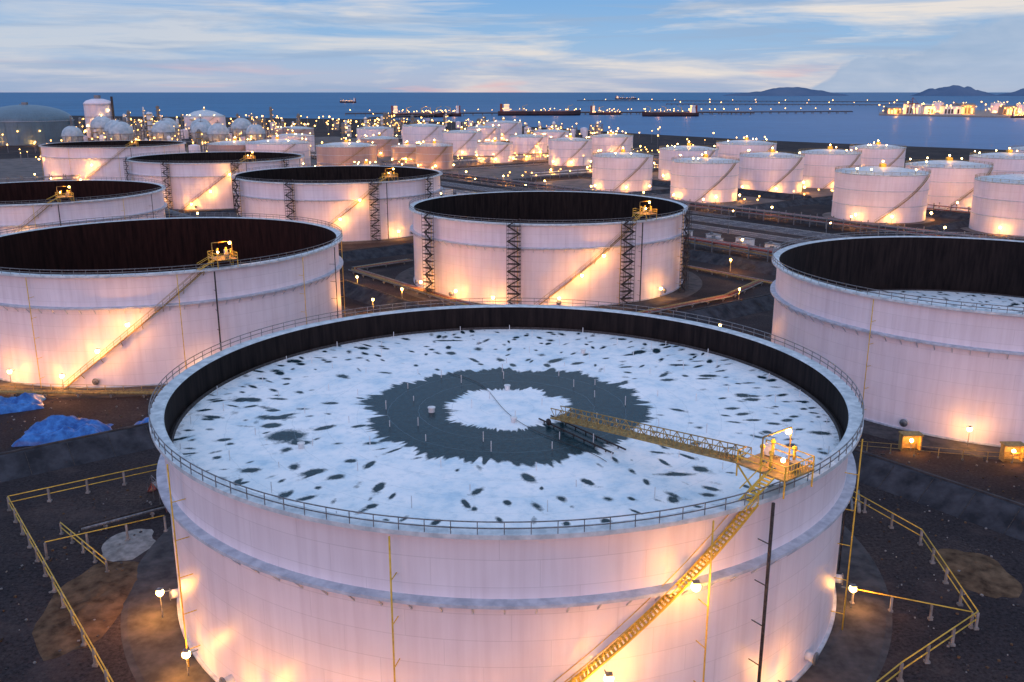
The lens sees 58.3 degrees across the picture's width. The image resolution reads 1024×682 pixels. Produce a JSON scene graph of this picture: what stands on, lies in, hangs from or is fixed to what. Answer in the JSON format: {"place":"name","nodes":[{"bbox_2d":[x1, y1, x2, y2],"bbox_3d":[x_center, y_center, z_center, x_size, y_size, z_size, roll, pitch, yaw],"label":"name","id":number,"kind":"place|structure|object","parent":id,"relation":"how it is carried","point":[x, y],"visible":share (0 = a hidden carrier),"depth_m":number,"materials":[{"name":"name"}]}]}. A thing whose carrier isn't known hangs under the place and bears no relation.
{"place":"outdoors","nodes":[
{"label":"outdoors","id":0,"kind":"place"},
{"bbox_2d":[2,115,832,203],"bbox_3d":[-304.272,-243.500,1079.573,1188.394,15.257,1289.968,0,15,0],"label":"distant lamp field","id":1,"kind":"structure","parent":0,"point":[277,121],"depth_m":966.24,"materials":[{"name":"yellow glass"}]},
{"bbox_2d":[0,136,961,212],"bbox_3d":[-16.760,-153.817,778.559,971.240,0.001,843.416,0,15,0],"label":"paved tank yard","id":2,"kind":"structure","parent":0,"point":[18,168],"depth_m":663.99,"materials":[{"name":"grey concrete"}]},
{"bbox_2d":[99,129,276,152],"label":"process plant","id":3,"kind":"object","parent":2,"relation":"on","point":[199,146],"visible":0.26,"depth_m":850.98,"materials":[{"name":"metal"}]},
{"bbox_2d":[206,120,229,141],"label":"spherical gas tank","id":4,"kind":"object","parent":2,"relation":"on","point":[217,131],"visible":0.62,"depth_m":929.32,"materials":[{"name":"metal"}]},
{"bbox_2d":[207,137,255,151],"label":"storage tank","id":5,"kind":"object","parent":2,"relation":"on","point":[233,145],"visible":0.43,"depth_m":712.36,"materials":[{"name":"metal"}]},
{"bbox_2d":[230,117,251,139],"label":"spherical gas tank","id":6,"kind":"object","parent":2,"relation":"on","point":[239,126],"visible":0.62,"depth_m":1043.80,"materials":[{"name":"metal"}]},
{"bbox_2d":[246,123,265,140],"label":"spherical gas tank","id":7,"kind":"object","parent":2,"relation":"on","point":[255,131],"visible":0.66,"depth_m":959.15,"materials":[{"name":"metal"}]},
{"bbox_2d":[245,135,315,166],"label":"storage tank","id":8,"kind":"object","parent":2,"relation":"on","point":[276,144],"visible":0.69,"depth_m":689.68,"materials":[{"name":"metal"}]},
{"bbox_2d":[271,130,315,151],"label":"storage tank","id":9,"kind":"object","parent":2,"relation":"on","point":[297,136],"visible":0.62,"depth_m":868.71,"materials":[{"name":"metal"}]},
{"bbox_2d":[274,125,317,141],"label":"storage tank","id":10,"kind":"object","parent":2,"relation":"on","point":[301,129],"visible":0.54,"depth_m":1038.45,"materials":[{"name":"metal"}]},
{"bbox_2d":[316,138,376,165],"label":"storage tank","id":11,"kind":"object","parent":2,"relation":"on","point":[345,152],"visible":0.82,"depth_m":659.86,"materials":[{"name":"metal"}]},
{"bbox_2d":[356,125,393,141],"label":"storage tank","id":12,"kind":"object","parent":2,"relation":"on","point":[370,131],"visible":0.66,"depth_m":990.24,"materials":[{"name":"metal"}]},
{"bbox_2d":[360,133,398,156],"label":"storage tank","id":13,"kind":"object","parent":2,"relation":"on","point":[384,143],"visible":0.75,"depth_m":818.21,"materials":[{"name":"metal"}]},
{"bbox_2d":[387,141,420,162],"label":"storage tank","id":14,"kind":"object","parent":2,"relation":"on","point":[407,150],"visible":0.75,"depth_m":734.82,"materials":[{"name":"metal"}]},
{"bbox_2d":[402,120,444,144],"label":"storage tank","id":15,"kind":"object","parent":2,"relation":"on","point":[412,134],"visible":0.81,"depth_m":919.09,"materials":[{"name":"metal"}]},
{"bbox_2d":[416,139,457,169],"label":"storage tank","id":16,"kind":"object","parent":2,"relation":"on","point":[434,154],"visible":0.97,"depth_m":676.75,"materials":[{"name":"metal"}]},
{"bbox_2d":[442,126,481,155],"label":"storage tank","id":17,"kind":"object","parent":2,"relation":"on","point":[464,142],"visible":0.88,"depth_m":826.54,"materials":[{"name":"metal"}]},
{"bbox_2d":[473,138,515,162],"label":"storage tank","id":18,"kind":"object","parent":2,"relation":"on","point":[502,152],"visible":0.96,"depth_m":744.02,"materials":[{"name":"metal"}]},
{"bbox_2d":[382,147,642,166],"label":"pipe rack","id":19,"kind":"object","parent":2,"relation":"on","point":[462,157],"visible":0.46,"depth_m":733.92,"materials":[{"name":"metal"}]},
{"bbox_2d":[509,130,548,160],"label":"storage tank","id":20,"kind":"object","parent":2,"relation":"on","point":[525,143],"visible":0.92,"depth_m":770.54,"materials":[{"name":"metal"}]},
{"bbox_2d":[534,126,569,148],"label":"storage tank","id":21,"kind":"object","parent":2,"relation":"on","point":[555,133],"visible":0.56,"depth_m":913.00,"materials":[{"name":"metal"}]},
{"bbox_2d":[544,133,592,165],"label":"storage tank","id":22,"kind":"object","parent":2,"relation":"on","point":[570,150],"visible":1,"depth_m":712.44,"materials":[{"name":"metal"}]},
{"bbox_2d":[590,132,631,161],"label":"storage tank","id":23,"kind":"object","parent":2,"relation":"on","point":[610,142],"visible":0.64,"depth_m":749.73,"materials":[{"name":"metal"}]},
{"bbox_2d":[587,147,658,192],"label":"storage tank","id":24,"kind":"object","parent":2,"relation":"on","point":[630,171],"visible":0.96,"depth_m":526.56,"materials":[{"name":"white metal"}]},
{"bbox_2d":[653,141,718,180],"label":"storage tank","id":25,"kind":"object","parent":2,"relation":"on","point":[667,153],"visible":0.57,"depth_m":592.71,"materials":[{"name":"metal"}]},
{"bbox_2d":[663,151,743,202],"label":"storage tank","id":26,"kind":"object","parent":2,"relation":"on","point":[714,179],"visible":1,"depth_m":477.30,"materials":[{"name":"white metal"}]},
{"bbox_2d":[716,136,776,159],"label":"storage tank","id":27,"kind":"object","parent":2,"relation":"on","point":[728,149],"visible":0.56,"depth_m":643.33,"materials":[{"name":"metal"}]},
{"bbox_2d":[738,147,808,193],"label":"storage tank","id":28,"kind":"object","parent":2,"relation":"on","point":[772,170],"visible":0.91,"depth_m":517.60,"materials":[{"name":"white metal"}]},
{"bbox_2d":[798,144,861,188],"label":"storage tank","id":29,"kind":"object","parent":2,"relation":"on","point":[821,164],"visible":0.68,"depth_m":545.35,"materials":[{"name":"white metal"}]},
{"bbox_2d":[849,140,905,167],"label":"storage tank","id":30,"kind":"object","parent":2,"relation":"on","point":[877,153],"visible":0.69,"depth_m":613.54,"materials":[{"name":"metal"}]},
{"bbox_2d":[905,154,992,211],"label":"storage tank","id":31,"kind":"object","parent":2,"relation":"on","point":[952,182],"visible":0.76,"depth_m":441.54,"materials":[{"name":"white metal"}]},
{"bbox_2d":[969,147,1023,174],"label":"storage tank","id":32,"kind":"object","parent":2,"relation":"on","point":[1007,162],"visible":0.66,"depth_m":509.51,"materials":[{"name":"metal"}]},
{"bbox_2d":[0,116,1023,681],"bbox_3d":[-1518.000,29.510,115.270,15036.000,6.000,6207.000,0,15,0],"label":"ground","id":33,"kind":"structure","parent":0,"point":[912,632],"depth_m":123.79,"materials":[{"name":"soil"}]},
{"bbox_2d":[0,392,45,413],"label":"blue tarpaulin","id":34,"kind":"object","parent":33,"relation":"on","point":[24,401],"visible":1,"depth_m":167.09,"materials":[{"name":"plastic"}]},
{"bbox_2d":[0,102,74,145],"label":"domed gas tank","id":35,"kind":"object","parent":33,"relation":"on","point":[23,123],"visible":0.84,"depth_m":987.64,"materials":[{"name":"white metal"}]},
{"bbox_2d":[11,415,113,446],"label":"blue tarpaulin","id":36,"kind":"object","parent":33,"relation":"on","point":[52,428],"visible":0.96,"depth_m":152.36,"materials":[{"name":"blue plastic"}]},
{"bbox_2d":[60,125,83,141],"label":"spherical gas tank","id":37,"kind":"object","parent":33,"relation":"on","point":[71,133],"visible":0.63,"depth_m":911.03,"materials":[{"name":"metal"}]},
{"bbox_2d":[0,422,155,482],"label":"bund dike","id":38,"kind":"structure","parent":33,"relation":"on","point":[45,457],"depth_m":143.19,"materials":[{"name":"concrete"}]},
{"bbox_2d":[0,390,159,397],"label":"pipeline","id":39,"kind":"object","parent":33,"relation":"on","point":[76,392],"visible":0.52,"depth_m":173.09,"materials":[{"name":"yellow paint"}]},
{"bbox_2d":[6,464,156,681],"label":"safety railing","id":40,"kind":"object","parent":33,"relation":"on","point":[96,663],"visible":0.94,"depth_m":111.08,"materials":[{"name":"metal"}]},
{"bbox_2d":[59,522,109,571],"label":"safety railing","id":41,"kind":"object","parent":33,"relation":"on","point":[82,544],"visible":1,"depth_m":114.49,"materials":[{"name":"metal"}]},
{"bbox_2d":[0,177,169,234],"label":"oil storage tank","id":42,"kind":"object","parent":33,"relation":"on","point":[27,203],"visible":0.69,"depth_m":309.38,"materials":[{"name":"white metal"}]},
{"bbox_2d":[32,561,138,660],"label":"bare soil patch","id":43,"kind":"object","parent":33,"relation":"on","point":[54,631],"visible":0.98,"depth_m":102.13,"materials":[{"name":"brown soil"}]},
{"bbox_2d":[83,95,114,137],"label":"refrigerated gas tank","id":44,"kind":"object","parent":33,"relation":"on","point":[93,108],"visible":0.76,"depth_m":1142.33,"materials":[{"name":"metal"}]},
{"bbox_2d":[90,113,110,140],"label":"spherical gas tank","id":45,"kind":"object","parent":33,"relation":"on","point":[98,123],"visible":0.48,"depth_m":1042.09,"materials":[{"name":"metal"}]},
{"bbox_2d":[43,515,167,559],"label":"safety railing","id":46,"kind":"object","parent":33,"relation":"on","point":[87,541],"visible":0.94,"depth_m":115.83,"materials":[{"name":"metal"}]},
{"bbox_2d":[38,139,187,180],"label":"oil storage tank","id":47,"kind":"object","parent":33,"relation":"on","point":[93,159],"visible":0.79,"depth_m":573.50,"materials":[{"name":"white metal"}]},
{"bbox_2d":[108,118,134,139],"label":"spherical gas tank","id":48,"kind":"object","parent":33,"relation":"on","point":[119,130],"visible":0.61,"depth_m":918.46,"materials":[{"name":"metal"}]},
{"bbox_2d":[79,504,165,530],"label":"pipeline","id":49,"kind":"object","parent":33,"relation":"on","point":[106,521],"visible":0.83,"depth_m":122.26,"materials":[{"name":"metal"}]},
{"bbox_2d":[101,529,154,561],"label":"pale sand patch","id":50,"kind":"object","parent":33,"relation":"on","point":[118,547],"visible":0.98,"depth_m":116.58,"materials":[{"name":"sand"}]},
{"bbox_2d":[19,104,272,131],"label":"process plant","id":51,"kind":"object","parent":33,"relation":"on","point":[157,110],"visible":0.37,"depth_m":1528.65,"materials":[{"name":"white paint"}]},
{"bbox_2d":[150,117,175,140],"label":"spherical gas tank","id":52,"kind":"object","parent":33,"relation":"on","point":[162,129],"visible":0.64,"depth_m":952.31,"materials":[{"name":"metal"}]},
{"bbox_2d":[0,213,359,397],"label":"oil storage tank","id":53,"kind":"object","parent":33,"relation":"on","point":[150,303],"visible":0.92,"depth_m":182.03,"materials":[{"name":"white metal"}]},
{"bbox_2d":[81,112,307,143],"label":"process plant","id":54,"kind":"object","parent":33,"relation":"on","point":[141,133],"visible":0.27,"depth_m":1056.02,"materials":[{"name":"white paint"}]},
{"bbox_2d":[190,119,209,143],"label":"spherical gas tank","id":55,"kind":"object","parent":33,"relation":"on","point":[203,127],"visible":0.56,"depth_m":968.04,"materials":[{"name":"metal"}]},
{"bbox_2d":[165,209,236,217],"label":"bund dike","id":56,"kind":"structure","parent":33,"relation":"on","point":[225,213],"depth_m":421.57,"materials":[{"name":"concrete"}]},
{"bbox_2d":[184,108,225,134],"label":"storage tank","id":57,"kind":"object","parent":33,"relation":"on","point":[212,117],"visible":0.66,"depth_m":1236.81,"materials":[{"name":"metal"}]},
{"bbox_2d":[123,150,304,210],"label":"oil storage tank","id":58,"kind":"object","parent":33,"relation":"on","point":[193,180],"visible":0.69,"depth_m":448.90,"materials":[{"name":"white metal"}]},
{"bbox_2d":[180,115,428,138],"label":"process plant","id":59,"kind":"object","parent":33,"relation":"on","point":[344,130],"visible":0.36,"depth_m":1249.22,"materials":[{"name":"metal"}]},
{"bbox_2d":[231,163,442,244],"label":"oil storage tank","id":60,"kind":"object","parent":33,"relation":"on","point":[358,204],"visible":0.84,"depth_m":355.55,"materials":[{"name":"white metal"}]},
{"bbox_2d":[339,243,413,261],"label":"bund dike","id":61,"kind":"structure","parent":33,"relation":"on","point":[373,252],"depth_m":321.01,"materials":[{"name":"concrete"}]},
{"bbox_2d":[340,278,427,310],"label":"bund dike","id":62,"kind":"structure","parent":33,"relation":"on","point":[359,292],"depth_m":250.59,"materials":[{"name":"concrete"}]},
{"bbox_2d":[348,259,476,312],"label":"pipeline","id":63,"kind":"object","parent":33,"relation":"on","point":[373,276],"visible":0.76,"depth_m":273.42,"materials":[{"name":"metal"}]},
{"bbox_2d":[360,112,504,127],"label":"process plant","id":64,"kind":"object","parent":33,"relation":"on","point":[384,119],"visible":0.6,"depth_m":1491.08,"materials":[{"name":"metal"}]},
{"bbox_2d":[467,124,500,142],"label":"storage tank","id":65,"kind":"object","parent":33,"relation":"on","point":[490,133],"visible":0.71,"depth_m":961.44,"materials":[{"name":"metal"}]},
{"bbox_2d":[485,118,521,140],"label":"storage tank","id":66,"kind":"object","parent":33,"relation":"on","point":[510,128],"visible":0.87,"depth_m":1083.46,"materials":[{"name":"metal"}]},
{"bbox_2d":[120,298,891,681],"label":"oil storage tank","id":67,"kind":"object","parent":33,"relation":"on","point":[504,492],"visible":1,"depth_m":89.56,"materials":[{"name":"white metal"}]},
{"bbox_2d":[0,395,1023,681],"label":"scattered stones","id":68,"kind":"object","parent":33,"relation":"on","point":[862,517],"visible":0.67,"depth_m":113.32,"materials":[{"name":"stone"}]},
{"bbox_2d":[463,121,602,137],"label":"process plant","id":69,"kind":"object","parent":33,"relation":"on","point":[597,129],"visible":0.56,"depth_m":1195.12,"materials":[{"name":"white paint"}]},
{"bbox_2d":[395,187,701,309],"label":"oil storage tank","id":70,"kind":"object","parent":33,"relation":"on","point":[590,247],"visible":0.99,"depth_m":250.22,"materials":[{"name":"white metal"}]},
{"bbox_2d":[525,162,658,179],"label":"pipe rack","id":71,"kind":"object","parent":33,"relation":"on","point":[549,173],"visible":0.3,"depth_m":615.19,"materials":[{"name":"metal"}]},
{"bbox_2d":[440,193,779,261],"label":"pipe rack","id":72,"kind":"object","parent":33,"relation":"on","point":[736,247],"visible":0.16,"depth_m":323.13,"materials":[{"name":"metal"}]},
{"bbox_2d":[380,164,1009,239],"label":"pipe rack","id":73,"kind":"object","parent":33,"relation":"on","point":[810,220],"visible":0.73,"depth_m":410.92,"materials":[{"name":"metal"}]},
{"bbox_2d":[580,173,811,199],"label":"bund dike","id":74,"kind":"structure","parent":33,"relation":"on","point":[744,191],"depth_m":510.02,"materials":[{"name":"concrete"}]},
{"bbox_2d":[638,279,762,325],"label":"pipeline","id":75,"kind":"object","parent":33,"relation":"on","point":[708,299],"visible":0.6,"depth_m":249.87,"materials":[{"name":"metal"}]},
{"bbox_2d":[440,173,961,236],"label":"bund dike","id":76,"kind":"structure","parent":33,"relation":"on","point":[807,222],"depth_m":418.46,"materials":[{"name":"soil"}]},
{"bbox_2d":[664,293,773,323],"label":"bund dike","id":77,"kind":"structure","parent":33,"relation":"on","point":[741,307],"depth_m":236.00,"materials":[{"name":"concrete"}]},
{"bbox_2d":[682,258,772,299],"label":"pipeline","id":78,"kind":"object","parent":33,"relation":"on","point":[728,274],"visible":0.45,"depth_m":284.95,"materials":[{"name":"metal"}]},
{"bbox_2d":[683,247,776,275],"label":"bund dike","id":79,"kind":"structure","parent":33,"relation":"on","point":[758,266],"depth_m":303.08,"materials":[{"name":"concrete"}]},
{"bbox_2d":[737,195,832,209],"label":"bund dike","id":80,"kind":"structure","parent":33,"relation":"on","point":[789,203],"depth_m":462.44,"materials":[{"name":"soil"}]},
{"bbox_2d":[822,160,934,223],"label":"storage tank","id":81,"kind":"object","parent":33,"relation":"on","point":[881,193],"visible":0.99,"depth_m":403.20,"materials":[{"name":"white metal"}]},
{"bbox_2d":[762,231,1023,462],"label":"oil storage tank","id":82,"kind":"object","parent":33,"relation":"on","point":[924,335],"visible":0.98,"depth_m":158.93,"materials":[{"name":"white metal"}]},
{"bbox_2d":[820,199,969,219],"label":"bund dike","id":83,"kind":"structure","parent":33,"relation":"on","point":[951,215],"depth_m":422.55,"materials":[{"name":"soil"}]},
{"bbox_2d":[898,431,923,450],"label":"floodlight box","id":84,"kind":"object","parent":33,"relation":"on","point":[907,438],"visible":0.98,"depth_m":147.59,"materials":[{"name":"yellow paint"}]},
{"bbox_2d":[849,589,973,628],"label":"safety railing","id":85,"kind":"object","parent":33,"relation":"on","point":[930,618],"visible":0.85,"depth_m":100.17,"materials":[{"name":"metal"}]},
{"bbox_2d":[852,491,979,681],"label":"safety railing","id":86,"kind":"object","parent":33,"relation":"on","point":[926,660],"visible":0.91,"depth_m":100.35,"materials":[{"name":"metal"}]},
{"bbox_2d":[852,448,1023,540],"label":"bund dike","id":87,"kind":"structure","parent":33,"relation":"on","point":[994,512],"depth_m":127.92,"materials":[{"name":"concrete"}]},
{"bbox_2d":[858,441,1023,462],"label":"safety railing","id":88,"kind":"object","parent":33,"relation":"on","point":[940,452],"visible":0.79,"depth_m":144.24,"materials":[{"name":"metal"}]},
{"bbox_2d":[918,219,969,230],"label":"bund dike","id":89,"kind":"structure","parent":33,"relation":"on","point":[954,225],"depth_m":386.37,"materials":[{"name":"soil"}]},
{"bbox_2d":[927,202,970,213],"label":"pipe rack","id":90,"kind":"object","parent":33,"relation":"on","point":[950,209],"visible":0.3,"depth_m":425.08,"materials":[{"name":"metal"}]},
{"bbox_2d":[935,548,1022,597],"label":"bare soil patch","id":91,"kind":"object","parent":33,"relation":"on","point":[985,575],"visible":0.98,"depth_m":109.44,"materials":[{"name":"brown soil"}]},
{"bbox_2d":[960,173,1023,237],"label":"storage tank","id":92,"kind":"object","parent":33,"relation":"on","point":[997,206],"visible":0.99,"depth_m":369.75,"materials":[{"name":"white metal"}]},
{"bbox_2d":[999,441,1023,461],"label":"floodlight box","id":93,"kind":"object","parent":33,"relation":"on","point":[1016,448],"visible":1,"depth_m":143.10,"materials":[{"name":"yellow paint"}]},
{"bbox_2d":[0,92,1023,149],"bbox_3d":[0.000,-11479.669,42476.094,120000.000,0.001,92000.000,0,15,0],"label":"sea","id":94,"kind":"structure","parent":0,"point":[862,123],"depth_m":3146.55,"materials":[{"name":"liquid"}]},
{"bbox_2d":[390,106,444,116],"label":"cargo ship","id":95,"kind":"object","parent":94,"relation":"on","point":[396,113],"visible":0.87,"depth_m":2174.46,"materials":[{"name":"paint"}]},
{"bbox_2d":[498,104,580,115],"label":"cargo ship","id":96,"kind":"object","parent":94,"relation":"on","point":[504,111],"visible":0.94,"depth_m":2334.17,"materials":[{"name":"paint"}]},
{"bbox_2d":[345,108,852,115],"bbox_3d":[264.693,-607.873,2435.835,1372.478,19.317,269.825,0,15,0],"label":"pier","id":97,"kind":"structure","parent":94,"relation":"in","point":[492,113],"depth_m":2466.00,"materials":[{"name":"concrete"}]},
{"bbox_2d":[642,105,698,116],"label":"cargo ship","id":98,"kind":"object","parent":94,"relation":"on","point":[693,110],"visible":0.96,"depth_m":2253.09,"materials":[{"name":"paint"}]},
{"bbox_2d":[577,99,911,102],"bbox_3d":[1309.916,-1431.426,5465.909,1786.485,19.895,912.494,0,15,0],"label":"pier","id":99,"kind":"structure","parent":94,"relation":"in","point":[740,101],"depth_m":5388.66,"materials":[{"name":"concrete"}]},
{"bbox_2d":[666,103,902,105],"bbox_3d":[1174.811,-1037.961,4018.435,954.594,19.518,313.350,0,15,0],"label":"pier","id":100,"kind":"structure","parent":94,"relation":"in","point":[790,104],"depth_m":3997.97,"materials":[{"name":"concrete"}]},
{"bbox_2d":[0,0,1023,91],"label":"sky","id":101,"kind":"structure","parent":0,"point":[46,45],"materials":[{"name":"blue"}]},
{"bbox_2d":[440,177,736,217],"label":"road","id":102,"kind":"structure","parent":0,"point":[693,212],"depth_m":547.16,"materials":[{"name":"asphalt"}]},
{"bbox_2d":[453,189,809,243],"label":"road","id":103,"kind":"structure","parent":0,"point":[746,233],"depth_m":373.44,"materials":[{"name":"asphalt"}]},
{"bbox_2d":[440,181,851,238],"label":"road","id":104,"kind":"structure","parent":0,"point":[799,232],"depth_m":398.76,"materials":[{"name":"asphalt"}]},
{"bbox_2d":[723,87,844,95],"bbox_3d":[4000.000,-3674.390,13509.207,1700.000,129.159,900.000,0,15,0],"label":"island hill","id":105,"kind":"structure","parent":0,"point":[789,91],"depth_m":13238.11,"materials":[{"name":"blue"}]},
{"bbox_2d":[879,110,1023,117],"bbox_3d":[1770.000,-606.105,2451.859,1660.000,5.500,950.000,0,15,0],"label":"port quay","id":106,"kind":"structure","parent":0,"point":[979,113],"depth_m":2308.15,"materials":[{"name":"concrete"}]},
{"bbox_2d":[910,85,999,95],"bbox_3d":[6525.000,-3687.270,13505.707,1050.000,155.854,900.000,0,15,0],"label":"island hill","id":107,"kind":"structure","parent":0,"point":[955,90],"depth_m":13249.23,"materials":[{"name":"blue"}]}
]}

